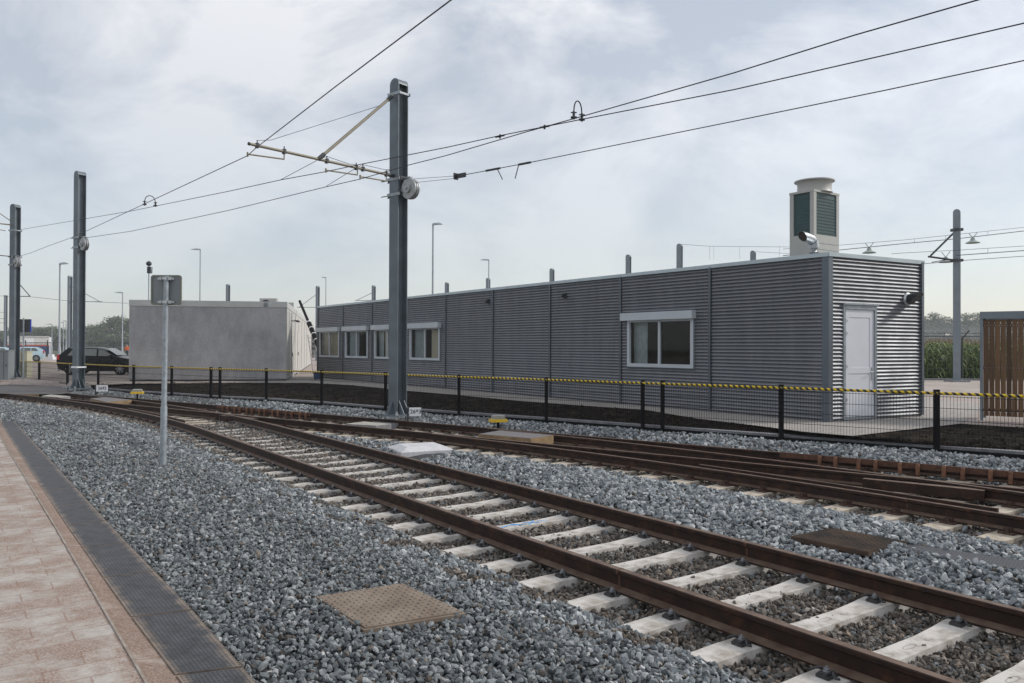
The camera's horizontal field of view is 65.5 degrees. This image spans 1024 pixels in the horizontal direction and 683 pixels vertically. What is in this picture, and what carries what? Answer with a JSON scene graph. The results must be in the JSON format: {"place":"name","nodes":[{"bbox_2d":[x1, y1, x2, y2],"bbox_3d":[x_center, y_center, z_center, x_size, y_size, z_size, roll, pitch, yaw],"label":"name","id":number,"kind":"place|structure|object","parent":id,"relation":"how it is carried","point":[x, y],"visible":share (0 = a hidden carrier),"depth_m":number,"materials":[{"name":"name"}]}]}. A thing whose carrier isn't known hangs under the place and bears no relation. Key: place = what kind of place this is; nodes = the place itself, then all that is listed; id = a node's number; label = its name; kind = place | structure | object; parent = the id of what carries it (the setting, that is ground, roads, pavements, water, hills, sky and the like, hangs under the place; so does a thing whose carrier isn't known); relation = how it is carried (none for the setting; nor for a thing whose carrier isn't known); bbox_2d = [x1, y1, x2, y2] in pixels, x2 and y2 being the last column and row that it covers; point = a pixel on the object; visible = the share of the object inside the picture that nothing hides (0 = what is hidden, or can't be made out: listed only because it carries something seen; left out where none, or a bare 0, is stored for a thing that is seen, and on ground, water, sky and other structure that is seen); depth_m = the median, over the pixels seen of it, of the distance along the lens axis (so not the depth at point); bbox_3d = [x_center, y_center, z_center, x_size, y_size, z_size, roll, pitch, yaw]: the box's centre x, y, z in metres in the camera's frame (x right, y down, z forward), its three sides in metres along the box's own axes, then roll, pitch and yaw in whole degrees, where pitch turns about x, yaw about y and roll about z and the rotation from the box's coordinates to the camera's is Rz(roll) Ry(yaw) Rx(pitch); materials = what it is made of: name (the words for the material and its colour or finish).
{"place":"outdoors","nodes":[
{"label":"outdoors","id":0,"kind":"place"},
{"bbox_2d":[0,385,73,393],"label":"level crossing","id":1,"kind":"object","parent":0,"point":[14,389],"visible":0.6,"depth_m":30.91,"materials":[{"name":"concrete"}]},
{"bbox_2d":[0,380,89,387],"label":"yard ramp","id":2,"kind":"structure","parent":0,"point":[16,382],"depth_m":34.31,"materials":[{"name":"grey concrete"}]},
{"bbox_2d":[0,438,143,682],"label":"platform pavement","id":3,"kind":"structure","parent":0,"point":[56,626],"depth_m":5.12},
{"bbox_2d":[0,436,147,682],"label":"pavement edging","id":4,"kind":"object","parent":3,"relation":"on","point":[116,630],"visible":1,"depth_m":5.47,"materials":[{"name":"beige concrete"}]},
{"bbox_2d":[0,419,180,682],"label":"edge pavement","id":5,"kind":"structure","parent":0,"point":[152,664],"depth_m":5.32,"materials":[{"name":"beige concrete"}]},
{"bbox_2d":[14,442,41,454],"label":"drain cover","id":6,"kind":"object","parent":5,"relation":"on","point":[27,448],"visible":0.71,"depth_m":13.33,"materials":[{"name":"metal"}]},
{"bbox_2d":[21,452,54,468],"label":"drain cover","id":7,"kind":"object","parent":5,"relation":"on","point":[36,460],"visible":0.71,"depth_m":11.94,"materials":[{"name":"metal"}]},
{"bbox_2d":[29,465,74,490],"bbox_3d":[-6.062,1.867,10.455,0.340,0.178,2.222,0,-1,-35],"label":"drain cover","id":8,"kind":"object","parent":5,"relation":"on","point":[48,478],"visible":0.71,"depth_m":10.33,"materials":[{"name":"metal"}]},
{"bbox_2d":[44,487,88,506],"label":"drain cover","id":9,"kind":"object","parent":5,"relation":"on","point":[65,496],"visible":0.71,"depth_m":9.04,"materials":[{"name":"metal"}]},
{"bbox_2d":[55,502,105,524],"bbox_3d":[-4.463,1.856,8.207,0.342,0.178,1.112,0,-1,-35],"label":"drain cover","id":10,"kind":"object","parent":5,"relation":"on","point":[81,513],"visible":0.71,"depth_m":8.13,"materials":[{"name":"metal"}]},
{"bbox_2d":[67,521,126,547],"bbox_3d":[-3.835,1.851,7.327,0.342,0.178,1.056,1,-1,-36],"label":"drain cover","id":11,"kind":"object","parent":5,"relation":"on","point":[94,534],"visible":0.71,"depth_m":7.27,"materials":[{"name":"metal"}]},
{"bbox_2d":[83,543,153,577],"bbox_3d":[-3.197,1.847,6.444,0.347,0.178,1.078,0,-1,-36],"label":"drain cover","id":12,"kind":"object","parent":5,"relation":"on","point":[119,559],"visible":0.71,"depth_m":6.39,"materials":[{"name":"metal"}]},
{"bbox_2d":[104,571,191,616],"bbox_3d":[-2.566,1.843,5.566,0.348,0.178,1.111,1,-1,-36],"label":"drain cover","id":13,"kind":"object","parent":5,"relation":"on","point":[146,594],"visible":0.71,"depth_m":5.52,"materials":[{"name":"metal"}]},
{"bbox_2d":[132,610,241,674],"bbox_3d":[-1.934,1.839,4.672,0.350,0.178,1.167,0,-1,-35],"label":"drain cover","id":14,"kind":"object","parent":5,"relation":"on","point":[184,642],"visible":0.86,"depth_m":4.61,"materials":[{"name":"metal"}]},
{"bbox_2d":[177,668,255,682],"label":"drain cover","id":15,"kind":"object","parent":5,"relation":"on","point":[239,675],"visible":1,"depth_m":4.14,"materials":[{"name":"metal"}]},
{"bbox_2d":[0,350,1023,435],"bbox_3d":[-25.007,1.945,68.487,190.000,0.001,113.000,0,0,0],"label":"yard pavement","id":16,"kind":"structure","parent":0,"point":[958,387],"depth_m":32.38,"materials":[{"name":"grey concrete"}]},
{"bbox_2d":[0,350,14,379],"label":"utility cabinet","id":17,"kind":"object","parent":16,"relation":"on","point":[7,358],"visible":0.98,"depth_m":35.37,"materials":[{"name":"grey metal"}]},
{"bbox_2d":[0,204,25,378],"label":"catenary mast","id":18,"kind":"object","parent":16,"relation":"on","point":[15,264],"visible":0.92,"depth_m":36.62,"materials":[{"name":"metal"}]},
{"bbox_2d":[18,318,31,379],"bbox_3d":[-22.071,0.362,36.023,0.580,2.850,0.120,0,0,0],"label":"road sign","id":19,"kind":"object","parent":16,"relation":"on","point":[24,325],"visible":0.83,"depth_m":36.05,"materials":[{"name":"metal"}]},
{"bbox_2d":[7,336,50,353],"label":"site cabin","id":20,"kind":"object","parent":16,"relation":"on","point":[39,339],"visible":0.41,"depth_m":118.57,"materials":[{"name":"white metal"}]},
{"bbox_2d":[20,347,44,360],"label":"parked car","id":21,"kind":"object","parent":16,"relation":"on","point":[38,353],"visible":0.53,"depth_m":76.90,"materials":[{"name":"white metal"}]},
{"bbox_2d":[58,262,67,370],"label":"street lamp","id":22,"kind":"object","parent":16,"relation":"on","point":[59,347],"visible":0.77,"depth_m":47.98,"materials":[{"name":"metal"}]},
{"bbox_2d":[0,333,128,350],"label":"undergrowth","id":23,"kind":"object","parent":16,"relation":"on","point":[107,338],"visible":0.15,"depth_m":277.44,"materials":[{"name":"green plant"}]},
{"bbox_2d":[67,276,101,348],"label":"catenary mast","id":24,"kind":"object","parent":16,"relation":"on","point":[69,306],"visible":0.85,"depth_m":73.79,"materials":[{"name":"grey metal"}]},
{"bbox_2d":[56,347,128,374],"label":"parked car","id":25,"kind":"object","parent":16,"relation":"on","point":[105,356],"visible":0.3,"depth_m":41.84,"materials":[{"name":"black metal"}]},
{"bbox_2d":[85,315,128,339],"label":"bushy tree","id":26,"kind":"object","parent":16,"relation":"on","point":[114,323],"visible":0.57,"depth_m":288.88,"materials":[{"name":"green plant"}]},
{"bbox_2d":[0,340,314,357],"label":"bar fence","id":27,"kind":"object","parent":16,"relation":"on","point":[90,345],"visible":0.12,"depth_m":107.98,"materials":[{"name":"grey metal"}]},
{"bbox_2d":[129,300,310,380],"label":"concrete building","id":28,"kind":"structure","parent":16,"relation":"on","point":[242,335],"depth_m":35.09,"materials":[{"name":"grey concrete"}]},
{"bbox_2d":[91,386,1023,454],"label":"kerb","id":29,"kind":"structure","parent":16,"relation":"on","point":[785,435],"depth_m":16.16,"materials":[{"name":"concrete"}]},
{"bbox_2d":[924,316,965,342],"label":"poplar tree","id":30,"kind":"object","parent":16,"relation":"on","point":[946,327],"visible":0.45,"depth_m":544.17,"materials":[{"name":"green plant"}]},
{"bbox_2d":[928,209,969,381],"bbox_3d":[20.264,-2.077,37.117,1.738,8.160,0.800,0,0,0],"label":"catenary mast","id":31,"kind":"object","parent":16,"relation":"on","point":[957,229],"visible":0.91,"depth_m":36.98,"materials":[{"name":"grey metal"}]},
{"bbox_2d":[949,312,979,343],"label":"poplar tree","id":32,"kind":"object","parent":16,"relation":"on","point":[967,322],"visible":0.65,"depth_m":539.73,"materials":[{"name":"green plant"}]},
{"bbox_2d":[924,341,1023,378],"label":"corn field","id":33,"kind":"structure","parent":16,"relation":"on","point":[938,361],"depth_m":41.19,"materials":[{"name":"green plant"}]},
{"bbox_2d":[980,311,1023,419],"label":"slat shed","id":34,"kind":"structure","parent":16,"relation":"on","point":[1011,367],"depth_m":16.90,"materials":[{"name":"wood"}]},
{"bbox_2d":[0,0,1023,338],"label":"sky","id":35,"kind":"structure","parent":0,"point":[142,98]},
{"bbox_2d":[0,389,1023,682],"bbox_3d":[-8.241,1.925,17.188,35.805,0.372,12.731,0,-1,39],"label":"track ballast","id":36,"kind":"structure","parent":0,"point":[910,621],"depth_m":6.62,"materials":[{"name":"grey gravel"}]},
{"bbox_2d":[64,171,92,391],"bbox_3d":[-16.240,-2.142,29.971,1.162,8.550,0.840,0,-1,34],"label":"catenary mast","id":37,"kind":"object","parent":36,"relation":"on","point":[80,247],"visible":0.98,"depth_m":29.98,"materials":[{"name":"metal"}]},
{"bbox_2d":[86,0,978,237],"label":"overhead wire","id":38,"kind":"object","parent":37,"relation":"attached to","point":[621,104],"visible":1,"depth_m":11.93,"materials":[{"name":"grey metal"}]},
{"bbox_2d":[145,413,266,421],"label":"turnout sleeper","id":39,"kind":"object","parent":36,"relation":"on","point":[203,419],"visible":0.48,"depth_m":20.42,"materials":[{"name":"concrete"}]},
{"bbox_2d":[216,405,309,418],"bbox_3d":[-6.824,1.905,21.541,4.200,0.169,0.077,0,-1,38],"label":"check rail","id":40,"kind":"object","parent":39,"relation":"on","point":[272,412],"visible":1,"depth_m":21.37,"materials":[{"name":"brown metal"}]},
{"bbox_2d":[253,455,372,470],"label":"sleeper","id":41,"kind":"object","parent":36,"relation":"on","point":[272,464],"visible":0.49,"depth_m":12.84,"materials":[{"name":"concrete"}]},
{"bbox_2d":[265,459,390,476],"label":"sleeper","id":42,"kind":"object","parent":36,"relation":"on","point":[378,462],"visible":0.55,"depth_m":12.41,"materials":[{"name":"concrete"}]},
{"bbox_2d":[247,78,420,428],"bbox_3d":[-3.823,-2.090,17.552,1.165,8.370,4.508,0,-1,40],"label":"catenary mast","id":43,"kind":"object","parent":36,"relation":"on","point":[404,187],"visible":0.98,"depth_m":18.93,"materials":[{"name":"metal"}]},
{"bbox_2d":[71,0,451,237],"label":"overhead wire","id":44,"kind":"object","parent":43,"relation":"attached to","point":[305,109],"visible":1,"depth_m":12.19,"materials":[{"name":"grey metal"}]},
{"bbox_2d":[20,23,1023,229],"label":"overhead wire","id":45,"kind":"object","parent":43,"relation":"attached to","point":[619,111],"visible":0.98,"depth_m":12.42,"materials":[{"name":"grey metal"}]},
{"bbox_2d":[465,60,1023,174],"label":"overhead wire","id":46,"kind":"object","parent":43,"relation":"attached to","point":[779,111],"visible":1,"depth_m":12.67,"materials":[{"name":"grey metal"}]},
{"bbox_2d":[323,429,348,434],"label":"turnout sleeper","id":47,"kind":"object","parent":36,"relation":"on","point":[334,432],"visible":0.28,"depth_m":17.34,"materials":[{"name":"concrete"}]},
{"bbox_2d":[345,421,391,428],"bbox_3d":[-3.159,1.927,17.810,0.899,0.186,0.673,0,0,27],"label":"switch box","id":48,"kind":"object","parent":47,"relation":"on","point":[376,425],"visible":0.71,"depth_m":17.62,"materials":[{"name":"concrete"}]},
{"bbox_2d":[274,464,403,481],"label":"sleeper","id":49,"kind":"object","parent":36,"relation":"on","point":[301,476],"visible":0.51,"depth_m":11.82,"materials":[{"name":"concrete"}]},
{"bbox_2d":[294,469,424,487],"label":"sleeper","id":50,"kind":"object","parent":36,"relation":"on","point":[414,473],"visible":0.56,"depth_m":11.38,"materials":[{"name":"concrete"}]},
{"bbox_2d":[308,474,450,495],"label":"sleeper","id":51,"kind":"object","parent":36,"relation":"on","point":[433,478],"visible":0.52,"depth_m":10.89,"materials":[{"name":"concrete"}]},
{"bbox_2d":[312,583,465,636],"bbox_3d":[-0.839,1.805,5.347,0.677,0.103,0.902,1,-1,-37],"label":"manhole cover","id":52,"kind":"object","parent":36,"relation":"on","point":[390,606],"visible":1,"depth_m":5.27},
{"bbox_2d":[322,480,468,503],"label":"sleeper","id":53,"kind":"object","parent":36,"relation":"on","point":[455,485],"visible":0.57,"depth_m":10.37,"materials":[{"name":"concrete"}]},
{"bbox_2d":[341,487,496,511],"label":"sleeper","id":54,"kind":"object","parent":36,"relation":"on","point":[372,503],"visible":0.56,"depth_m":9.83,"materials":[{"name":"concrete"}]},
{"bbox_2d":[387,442,452,456],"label":"concrete block","id":55,"kind":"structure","parent":36,"relation":"on","point":[409,449],"depth_m":13.93,"materials":[{"name":"white concrete"}]},
{"bbox_2d":[365,494,526,522],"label":"sleeper","id":56,"kind":"object","parent":36,"relation":"on","point":[504,499],"visible":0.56,"depth_m":9.43,"materials":[{"name":"concrete"}]},
{"bbox_2d":[387,501,559,533],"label":"sleeper","id":57,"kind":"object","parent":36,"relation":"on","point":[420,523],"visible":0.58,"depth_m":8.91,"materials":[{"name":"concrete"}]},
{"bbox_2d":[411,510,589,544],"bbox_3d":[0.102,1.995,8.469,2.520,0.256,0.258,0,-1,-35],"label":"sleeper","id":58,"kind":"object","parent":36,"relation":"on","point":[449,535],"visible":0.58,"depth_m":8.36,"materials":[{"name":"concrete"}]},
{"bbox_2d":[0,386,1023,682],"bbox_3d":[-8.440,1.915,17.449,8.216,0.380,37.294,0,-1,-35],"label":"ballast gravel","id":59,"kind":"structure","parent":36,"relation":"on","point":[230,616],"depth_m":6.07,"materials":[{"name":"grey gravel"}]},
{"bbox_2d":[151,275,181,465],"bbox_3d":[-5.141,0.515,11.776,0.457,3.006,0.119,0,0,0],"label":"road sign","id":60,"kind":"object","parent":59,"relation":"on","point":[166,290],"visible":0.95,"depth_m":11.75,"materials":[{"name":"metal"}]},
{"bbox_2d":[482,444,567,455],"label":"turnout sleeper","id":61,"kind":"object","parent":36,"relation":"on","point":[496,451],"visible":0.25,"depth_m":14.19,"materials":[{"name":"concrete"}]},
{"bbox_2d":[478,430,553,443],"bbox_3d":[0.018,1.904,15.401,1.371,0.218,0.796,0,-1,41],"label":"switch box","id":62,"kind":"object","parent":61,"relation":"on","point":[525,437],"visible":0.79,"depth_m":15.19,"materials":[{"name":"grey concrete"}]},
{"bbox_2d":[45,397,1023,491],"label":"rail","id":63,"kind":"object","parent":36,"relation":"on","point":[841,477],"visible":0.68,"depth_m":13.09,"materials":[{"name":"brown metal"}]},
{"bbox_2d":[442,520,626,558],"bbox_3d":[0.446,1.992,7.978,2.520,0.256,0.258,0,-1,-35],"label":"sleeper","id":64,"kind":"object","parent":36,"relation":"on","point":[481,547],"visible":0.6,"depth_m":7.89,"materials":[{"name":"concrete"}]},
{"bbox_2d":[58,386,1023,459],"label":"edge board","id":65,"kind":"object","parent":36,"relation":"on","point":[1010,456],"visible":0.31,"depth_m":16.20,"materials":[{"name":"black metal"}]},
{"bbox_2d":[20,361,212,397],"bbox_3d":[-17.013,1.447,31.944,18.823,1.195,0.567,0,-1,41],"label":"fence","id":66,"kind":"object","parent":65,"relation":"on","point":[43,372],"visible":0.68,"depth_m":29.71,"materials":[{"name":"black metal"}]},
{"bbox_2d":[210,367,644,429],"bbox_3d":[-3.425,1.417,21.395,15.706,1.195,0.440,0,-1,37],"label":"fence","id":67,"kind":"object","parent":65,"relation":"on","point":[215,387],"visible":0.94,"depth_m":20.20,"materials":[{"name":"black metal"}]},
{"bbox_2d":[642,381,1023,451],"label":"fence","id":68,"kind":"object","parent":65,"relation":"on","point":[936,394],"visible":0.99,"depth_m":14.15,"materials":[{"name":"black metal"}]},
{"bbox_2d":[93,395,1023,484],"label":"rail","id":69,"kind":"object","parent":36,"relation":"on","point":[772,455],"visible":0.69,"depth_m":14.75,"materials":[{"name":"brown metal"}]},
{"bbox_2d":[479,531,669,572],"bbox_3d":[0.790,1.990,7.486,2.520,0.256,0.258,0,-1,-35],"label":"sleeper","id":70,"kind":"object","parent":36,"relation":"on","point":[643,538],"visible":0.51,"depth_m":7.42,"materials":[{"name":"concrete"}]},
{"bbox_2d":[517,543,716,592],"bbox_3d":[1.134,1.987,6.995,2.520,0.256,0.258,0,-1,-35],"label":"sleeper","id":71,"kind":"object","parent":36,"relation":"on","point":[563,577],"visible":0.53,"depth_m":6.91,"materials":[{"name":"concrete"}]},
{"bbox_2d":[565,557,775,614],"bbox_3d":[1.478,1.985,6.503,2.520,0.256,0.258,0,-1,-35],"label":"sleeper","id":72,"kind":"object","parent":36,"relation":"on","point":[612,597],"visible":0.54,"depth_m":6.41,"materials":[{"name":"concrete"}]},
{"bbox_2d":[430,433,1023,533],"label":"rail","id":73,"kind":"object","parent":36,"relation":"on","point":[975,517],"visible":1,"depth_m":10.32,"materials":[{"name":"brown metal"}]},
{"bbox_2d":[623,574,833,639],"bbox_3d":[1.822,1.983,6.012,2.520,0.256,0.258,0,-1,-35],"label":"sleeper","id":74,"kind":"object","parent":36,"relation":"on","point":[670,618],"visible":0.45,"depth_m":5.93,"materials":[{"name":"concrete"}]},
{"bbox_2d":[690,593,909,669],"bbox_3d":[2.166,1.980,5.520,2.520,0.256,0.258,0,-1,-35],"label":"sleeper","id":75,"kind":"object","parent":36,"relation":"on","point":[736,648],"visible":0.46,"depth_m":5.43,"materials":[{"name":"concrete"}]},
{"bbox_2d":[743,467,883,497],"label":"turnout sleeper","id":76,"kind":"object","parent":36,"relation":"on","point":[762,491],"visible":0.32,"depth_m":10.35,"materials":[{"name":"concrete"}]},
{"bbox_2d":[791,528,908,556],"bbox_3d":[3.156,1.868,7.458,0.666,0.045,0.805,1,-1,-40],"label":"hatch cover","id":77,"kind":"object","parent":36,"relation":"on","point":[857,543],"visible":0.97,"depth_m":7.39,"materials":[{"name":"metal"}]},
{"bbox_2d":[779,471,932,504],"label":"turnout sleeper","id":78,"kind":"object","parent":36,"relation":"on","point":[802,499],"visible":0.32,"depth_m":9.93,"materials":[{"name":"concrete"}]},
{"bbox_2d":[782,615,997,682],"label":"sleeper","id":79,"kind":"object","parent":36,"relation":"on","point":[941,635],"visible":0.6,"depth_m":5.07,"materials":[{"name":"concrete"}]},
{"bbox_2d":[823,476,981,512],"bbox_3d":[5.290,2.033,10.486,4.048,0.255,0.260,1,-1,-37],"label":"turnout sleeper","id":80,"kind":"object","parent":36,"relation":"on","point":[846,506],"visible":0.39,"depth_m":9.46,"materials":[{"name":"concrete"}]},
{"bbox_2d":[780,452,1023,483],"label":"check rail","id":81,"kind":"object","parent":80,"relation":"on","point":[962,471],"visible":0.96,"depth_m":11.75,"materials":[{"name":"brown metal"}]},
{"bbox_2d":[870,480,1023,521],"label":"turnout sleeper","id":82,"kind":"object","parent":36,"relation":"on","point":[894,514],"visible":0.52,"depth_m":9.02,"materials":[{"name":"concrete"}]},
{"bbox_2d":[487,428,1023,506],"label":"rail","id":83,"kind":"object","parent":82,"relation":"on","point":[999,496],"visible":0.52,"depth_m":12.74,"materials":[{"name":"brown metal"}]},
{"bbox_2d":[699,464,998,511],"bbox_3d":[3.907,1.810,9.894,0.079,0.112,3.907,1,-1,-38],"label":"check rail","id":84,"kind":"object","parent":82,"relation":"on","point":[968,505],"visible":0.5,"depth_m":9.54,"materials":[{"name":"brown metal"}]},
{"bbox_2d":[862,478,985,500],"bbox_3d":[5.220,1.879,10.149,1.400,0.128,0.140,0,-1,38],"label":"crossing nose","id":85,"kind":"object","parent":82,"relation":"on","point":[966,493],"visible":0.93,"depth_m":10.07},
{"bbox_2d":[903,544,1023,571],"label":"cable duct cover","id":86,"kind":"object","parent":36,"relation":"on","point":[1018,564],"visible":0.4,"depth_m":6.88,"materials":[{"name":"grey concrete"}]},
{"bbox_2d":[919,501,1023,532],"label":"turnout sleeper","id":87,"kind":"object","parent":36,"relation":"on","point":[951,525],"visible":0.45,"depth_m":8.55,"materials":[{"name":"concrete"}]},
{"bbox_2d":[976,527,1023,543],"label":"turnout sleeper","id":88,"kind":"object","parent":36,"relation":"on","point":[1008,535],"visible":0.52,"depth_m":7.99,"materials":[{"name":"concrete"}]},
{"bbox_2d":[981,660,1023,682],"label":"sleeper","id":89,"kind":"object","parent":36,"relation":"on","point":[1016,672],"visible":1,"depth_m":4.58,"materials":[{"name":"concrete"}]},
{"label":"turnout sleeper","id":90,"kind":"object","parent":36,"relation":"on","visible":0},
{"bbox_2d":[0,393,964,682],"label":"rail","id":91,"kind":"object","parent":90,"relation":"on","point":[834,655],"visible":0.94,"depth_m":5.96,"materials":[{"name":"brown metal"}]},
{"bbox_2d":[24,389,1023,638],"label":"rail","id":92,"kind":"object","parent":90,"relation":"on","point":[994,616],"visible":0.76,"depth_m":7.13,"materials":[{"name":"brown metal"}]},
{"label":"turnout sleeper","id":93,"kind":"object","parent":36,"relation":"on","visible":0},
{"bbox_2d":[90,397,131,404],"bbox_3d":[-12.748,1.935,25.286,0.846,0.212,2.556,1,-1,-41],"label":"switch box","id":94,"kind":"object","parent":93,"relation":"on","point":[113,400],"visible":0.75,"depth_m":24.87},
{"bbox_2d":[90,382,1022,449],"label":"soil","id":95,"kind":"structure","parent":0,"point":[914,437],"depth_m":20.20,"materials":[{"name":"brown soil"}]},
{"bbox_2d":[244,376,979,435],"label":"pavement","id":96,"kind":"structure","parent":0,"point":[955,415],"depth_m":17.99,"materials":[{"name":"grey concrete"}]},
{"bbox_2d":[316,231,924,421],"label":"office building","id":97,"kind":"structure","parent":96,"relation":"on","point":[814,318],"depth_m":19.62,"materials":[{"name":"metal"}]},
{"bbox_2d":[316,327,339,357],"bbox_3d":[-8.735,0.049,38.087,0.336,1.460,2.640,0,-1,-35],"label":"window","id":98,"kind":"structure","parent":97,"relation":"in","point":[331,334],"depth_m":38.06,"materials":[{"name":"white glass"}]},
{"bbox_2d":[341,325,368,358],"bbox_3d":[-6.939,0.036,35.548,0.336,1.460,2.620,0,-1,-35],"label":"window","id":99,"kind":"structure","parent":97,"relation":"in","point":[354,331],"depth_m":35.73,"materials":[{"name":"white glass"}]},
{"bbox_2d":[370,324,388,359],"bbox_3d":[-5.168,0.024,33.046,0.336,1.460,2.590,0,-1,-35],"label":"window","id":100,"kind":"structure","parent":97,"relation":"in","point":[381,328],"depth_m":33.69,"materials":[{"name":"white glass"}]},
{"bbox_2d":[407,322,441,360],"bbox_3d":[-3.343,0.012,30.466,0.336,1.460,2.570,0,-1,-35],"label":"window","id":101,"kind":"structure","parent":97,"relation":"in","point":[420,328],"depth_m":30.39,"materials":[{"name":"white glass"}]},
{"bbox_2d":[620,310,695,369],"bbox_3d":[3.760,-0.037,20.425,0.336,1.460,2.530,0,-1,-35],"label":"window","id":102,"kind":"structure","parent":97,"relation":"in","point":[640,320],"depth_m":20.58,"materials":[{"name":"white glass"}]},
{"bbox_2d":[789,177,839,255],"bbox_3d":[7.010,-2.758,18.461,1.000,1.915,0.887,0,-1,-35],"label":"rooftop chiller","id":103,"kind":"object","parent":97,"relation":"on","point":[814,206],"visible":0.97,"depth_m":18.20,"materials":[{"name":"metal"}]},
{"bbox_2d":[845,309,873,416],"bbox_3d":[7.384,0.455,16.929,0.953,2.260,0.125,0,0,-29],"label":"door","id":104,"kind":"structure","parent":97,"relation":"in","point":[859,333],"depth_m":16.95,"materials":[{"name":"white metal"}]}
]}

